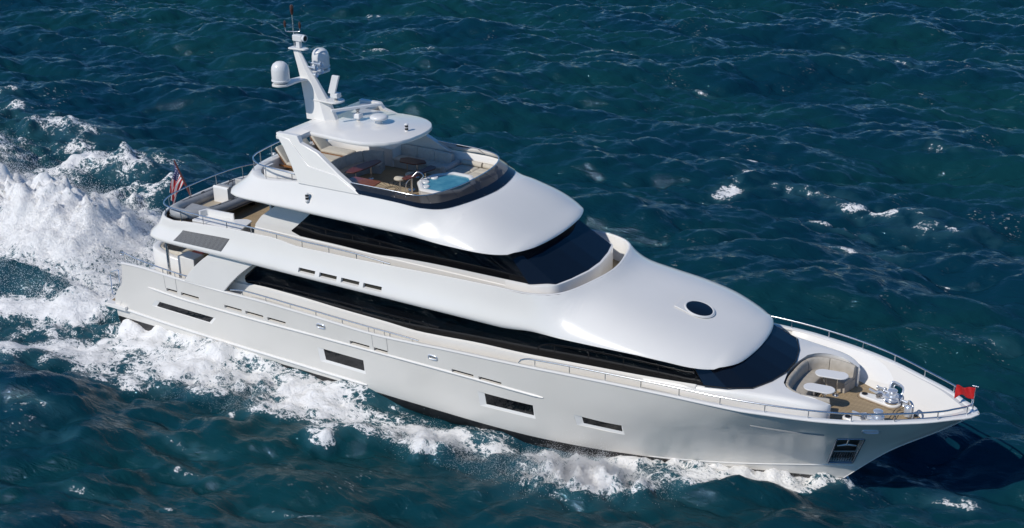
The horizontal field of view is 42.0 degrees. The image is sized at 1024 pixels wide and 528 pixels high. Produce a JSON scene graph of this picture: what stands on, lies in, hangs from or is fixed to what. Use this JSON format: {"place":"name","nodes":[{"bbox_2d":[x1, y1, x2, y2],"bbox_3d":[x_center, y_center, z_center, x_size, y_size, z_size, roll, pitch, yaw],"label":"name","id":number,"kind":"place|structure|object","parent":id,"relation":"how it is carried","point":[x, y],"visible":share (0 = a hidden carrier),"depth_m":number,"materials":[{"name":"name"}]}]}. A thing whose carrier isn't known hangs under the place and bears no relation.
{"place":"outdoors","nodes":[
{"label":"outdoors","id":0,"kind":"place"},
{"bbox_2d":[441,159,460,172],"bbox_3d":[-2.790,-4.310,61.034,0.340,0.680,1.230,13,26,29],"label":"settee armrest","id":1,"kind":"object","parent":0,"point":[450,165],"visible":0.61,"depth_m":60.75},
{"bbox_2d":[0,0,1023,527],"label":"sea","id":2,"kind":"structure","parent":0,"point":[852,168],"depth_m":80.92,"materials":[{"name":"liquid"}]},
{"bbox_2d":[0,116,162,343],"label":"stern spray","id":3,"kind":"object","parent":2,"relation":"on","point":[112,202],"visible":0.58,"depth_m":73.01,"materials":[{"name":"white liquid"}]},
{"bbox_2d":[17,341,823,508],"bbox_3d":[-3.594,4.418,61.278,38.433,4.389,17.096,13,26,29],"label":"bow spray","id":4,"kind":"object","parent":2,"relation":"on","point":[567,472],"visible":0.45,"depth_m":53.53,"materials":[{"name":"white liquid"}]},
{"bbox_2d":[104,4,979,477],"bbox_3d":[-0.963,-1.384,57.901,42.230,17.780,8.142,13,26,29],"label":"motor yacht","id":5,"kind":"object","parent":2,"relation":"on","point":[504,296],"visible":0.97,"depth_m":55.66,"materials":[{"name":"paint"}]},
{"bbox_2d":[170,159,191,203],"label":"ensign staff","id":6,"kind":"object","parent":5,"relation":"attached to","point":[178,181],"visible":0.92,"depth_m":66.99,"materials":[{"name":"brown wood"}]},
{"bbox_2d":[152,301,215,323],"bbox_3d":[-15.916,2.322,64.766,4.351,0.390,0.111,13,26,29],"label":"hull window","id":7,"kind":"structure","parent":5,"relation":"in","point":[208,319],"depth_m":64.77,"materials":[{"name":"black glass"}]},
{"bbox_2d":[169,178,254,221],"bbox_3d":[-14.291,-3.123,65.070,2.502,1.299,5.960,13,26,29],"label":"outdoor sofa","id":8,"kind":"object","parent":5,"relation":"on","point":[220,197],"visible":0.69,"depth_m":64.63,"materials":[{"name":"fabric cushions"},{"name":"white paint"}]},
{"bbox_2d":[192,208,251,231],"bbox_3d":[-13.363,-1.780,62.136,2.898,1.080,1.341,13,26,29],"label":"outdoor sofa","id":9,"kind":"object","parent":5,"relation":"on","point":[221,215],"visible":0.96,"depth_m":62.08,"materials":[{"name":"white fabric"}]},
{"bbox_2d":[275,145,292,168],"bbox_3d":[-9.938,-4.831,61.846,2.450,1.158,0.770,13,26,29],"label":"sun lounger","id":10,"kind":"object","parent":5,"relation":"on","point":[281,152],"visible":0.23,"depth_m":61.86,"materials":[{"name":"white fabric"}]},
{"bbox_2d":[302,138,339,161],"bbox_3d":[-9.173,-5.235,62.785,2.450,1.158,0.770,13,26,29],"label":"sun lounger","id":11,"kind":"object","parent":5,"relation":"on","point":[330,158],"visible":0.09,"depth_m":62.63,"materials":[{"name":"white fabric"}]},
{"bbox_2d":[309,136,355,156],"bbox_3d":[-8.606,-5.606,63.652,2.450,1.158,0.770,13,26,29],"label":"sun lounger","id":12,"kind":"object","parent":5,"relation":"on","point":[322,145],"visible":0.69,"depth_m":63.61,"materials":[{"name":"white fabric"}]},
{"bbox_2d":[317,347,365,373],"bbox_3d":[-7.670,4.334,60.099,2.659,0.732,0.160,13,26,29],"label":"hull window","id":13,"kind":"structure","parent":5,"relation":"in","point":[327,356],"depth_m":60.12,"materials":[{"name":"black glass"}]},
{"bbox_2d":[331,150,384,177],"bbox_3d":[-7.345,-4.358,60.960,1.330,0.920,3.760,17,28,35],"label":"curved settee","id":14,"kind":"object","parent":5,"relation":"on","point":[342,164],"visible":0.42,"depth_m":61.62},
{"bbox_2d":[345,159,380,178],"bbox_3d":[-6.726,-4.098,60.545,0.711,0.750,2.151,13,26,29],"label":"long bar table","id":15,"kind":"object","parent":5,"relation":"on","point":[354,170],"visible":0.85,"depth_m":60.44,"materials":[{"name":"brown wood"}]},
{"bbox_2d":[348,177,380,186],"bbox_3d":[-6.568,-3.322,58.750,1.672,0.710,0.763,13,26,29],"label":"table","id":16,"kind":"object","parent":5,"relation":"on","point":[365,181],"visible":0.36,"depth_m":58.54,"materials":[{"name":"orange wood"}]},
{"bbox_2d":[369,145,400,166],"bbox_3d":[-5.932,-5.242,62.997,1.400,0.940,0.884,13,26,29],"label":"wet bar","id":17,"kind":"object","parent":5,"relation":"on","point":[391,153],"visible":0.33,"depth_m":62.46,"materials":[{"name":"white paint"}]},
{"bbox_2d":[369,147,392,165],"bbox_3d":[-6.157,-5.085,62.656,1.300,0.800,0.010,13,26,29],"label":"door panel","id":18,"kind":"structure","parent":17,"relation":"in","point":[387,152],"depth_m":62.49,"materials":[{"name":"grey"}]},
{"bbox_2d":[394,176,403,192],"bbox_3d":[-4.954,-3.475,58.954,0.520,0.800,0.515,13,26,29],"label":"bar stool","id":19,"kind":"object","parent":5,"relation":"on","point":[398,178],"visible":0.66,"depth_m":58.78,"materials":[{"name":"beige metal"}]},
{"bbox_2d":[405,172,415,190],"bbox_3d":[-4.490,-3.688,59.448,0.520,0.800,0.515,13,26,29],"label":"bar stool","id":20,"kind":"object","parent":5,"relation":"on","point":[406,174],"visible":0.56,"depth_m":59.41,"materials":[{"name":"silver metal"}]},
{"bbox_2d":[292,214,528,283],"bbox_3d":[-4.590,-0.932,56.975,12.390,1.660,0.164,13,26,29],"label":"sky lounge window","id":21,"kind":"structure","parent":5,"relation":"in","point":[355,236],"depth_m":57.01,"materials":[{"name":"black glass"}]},
{"bbox_2d":[400,157,425,177],"bbox_3d":[-4.569,-4.389,61.205,1.428,0.730,0.756,13,26,29],"label":"hexagon table","id":22,"kind":"object","parent":5,"relation":"on","point":[410,161],"visible":0.75,"depth_m":61.08,"materials":[{"name":"brown wood"}]},
{"bbox_2d":[405,171,423,192],"bbox_3d":[-4.314,-3.507,58.582,0.897,1.133,0.180,-4,23,-7],"label":"tub handrail","id":23,"kind":"object","parent":5,"relation":"on","point":[412,176],"visible":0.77,"depth_m":58.46,"materials":[{"name":"silver metal"}]},
{"bbox_2d":[402,165,435,194],"bbox_3d":[-4.062,-3.635,59.168,0.490,0.910,2.135,15,27,32],"label":"tub side bar","id":24,"kind":"object","parent":5,"relation":"on","point":[425,170],"visible":0.74,"depth_m":58.87,"materials":[{"name":"brown wood"}]},
{"bbox_2d":[392,144,453,173],"bbox_3d":[-4.145,-4.836,61.972,2.997,0.950,0.953,13,26,29],"label":"side settee","id":25,"kind":"object","parent":5,"relation":"on","point":[438,159],"visible":0.73,"depth_m":62.01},
{"bbox_2d":[417,172,473,194],"bbox_3d":[-2.853,-3.238,58.381,2.384,0.765,2.735,13,26,29],"label":"hot tub","id":26,"kind":"object","parent":5,"relation":"on","point":[433,183],"visible":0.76,"depth_m":58.39,"materials":[{"name":"blue liquid"}]},
{"bbox_2d":[446,159,493,177],"bbox_3d":[-1.782,-4.094,60.430,1.990,0.730,1.530,13,26,29],"label":"sun pad","id":27,"kind":"object","parent":5,"relation":"on","point":[476,170],"visible":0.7,"depth_m":60.58,"materials":[{"name":"white fabric"}]},
{"bbox_2d":[245,266,702,384],"bbox_3d":[-2.573,2.443,56.662,23.140,1.720,0.097,12,26,28],"label":"saloon window","id":28,"kind":"structure","parent":5,"relation":"in","point":[409,316],"depth_m":56.43,"materials":[{"name":"black glass"}]},
{"bbox_2d":[477,391,535,418],"bbox_3d":[-0.226,5.900,55.878,2.761,0.767,0.185,12,26,28],"label":"hull window","id":29,"kind":"structure","parent":5,"relation":"in","point":[487,400],"depth_m":55.90,"materials":[{"name":"black glass"}]},
{"bbox_2d":[574,415,624,434],"bbox_3d":[3.528,6.500,53.979,2.146,0.578,0.320,9,25,21],"label":"hull window","id":30,"kind":"structure","parent":5,"relation":"in","point":[582,421],"depth_m":54.03,"materials":[{"name":"black glass"}]},
{"bbox_2d":[803,383,834,397],"bbox_3d":[11.801,5.169,51.377,1.201,0.900,0.626,9,25,22],"label":"oval table","id":31,"kind":"object","parent":5,"relation":"on","point":[819,388],"visible":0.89,"depth_m":51.16,"materials":[{"name":"white paint"}]},
{"bbox_2d":[785,357,856,403],"bbox_3d":[11.917,4.801,52.133,2.055,0.990,3.669,13,26,29],"label":"bow settee","id":32,"kind":"object","parent":5,"relation":"on","point":[800,375],"visible":0.5,"depth_m":52.83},
{"bbox_2d":[815,369,848,396],"bbox_3d":[12.535,4.718,52.429,1.286,0.900,0.642,8,24,20],"label":"oval table","id":33,"kind":"object","parent":5,"relation":"on","point":[832,374],"visible":0.93,"depth_m":52.28,"materials":[{"name":"white paint"}]},
{"bbox_2d":[954,385,978,412],"bbox_3d":[16.713,4.822,49.183,0.226,1.060,0.982,-16,27,-32],"label":"bow pennant staff","id":34,"kind":"object","parent":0,"point":[967,392],"visible":1,"depth_m":49.01,"materials":[{"name":"silver metal"}]}
]}

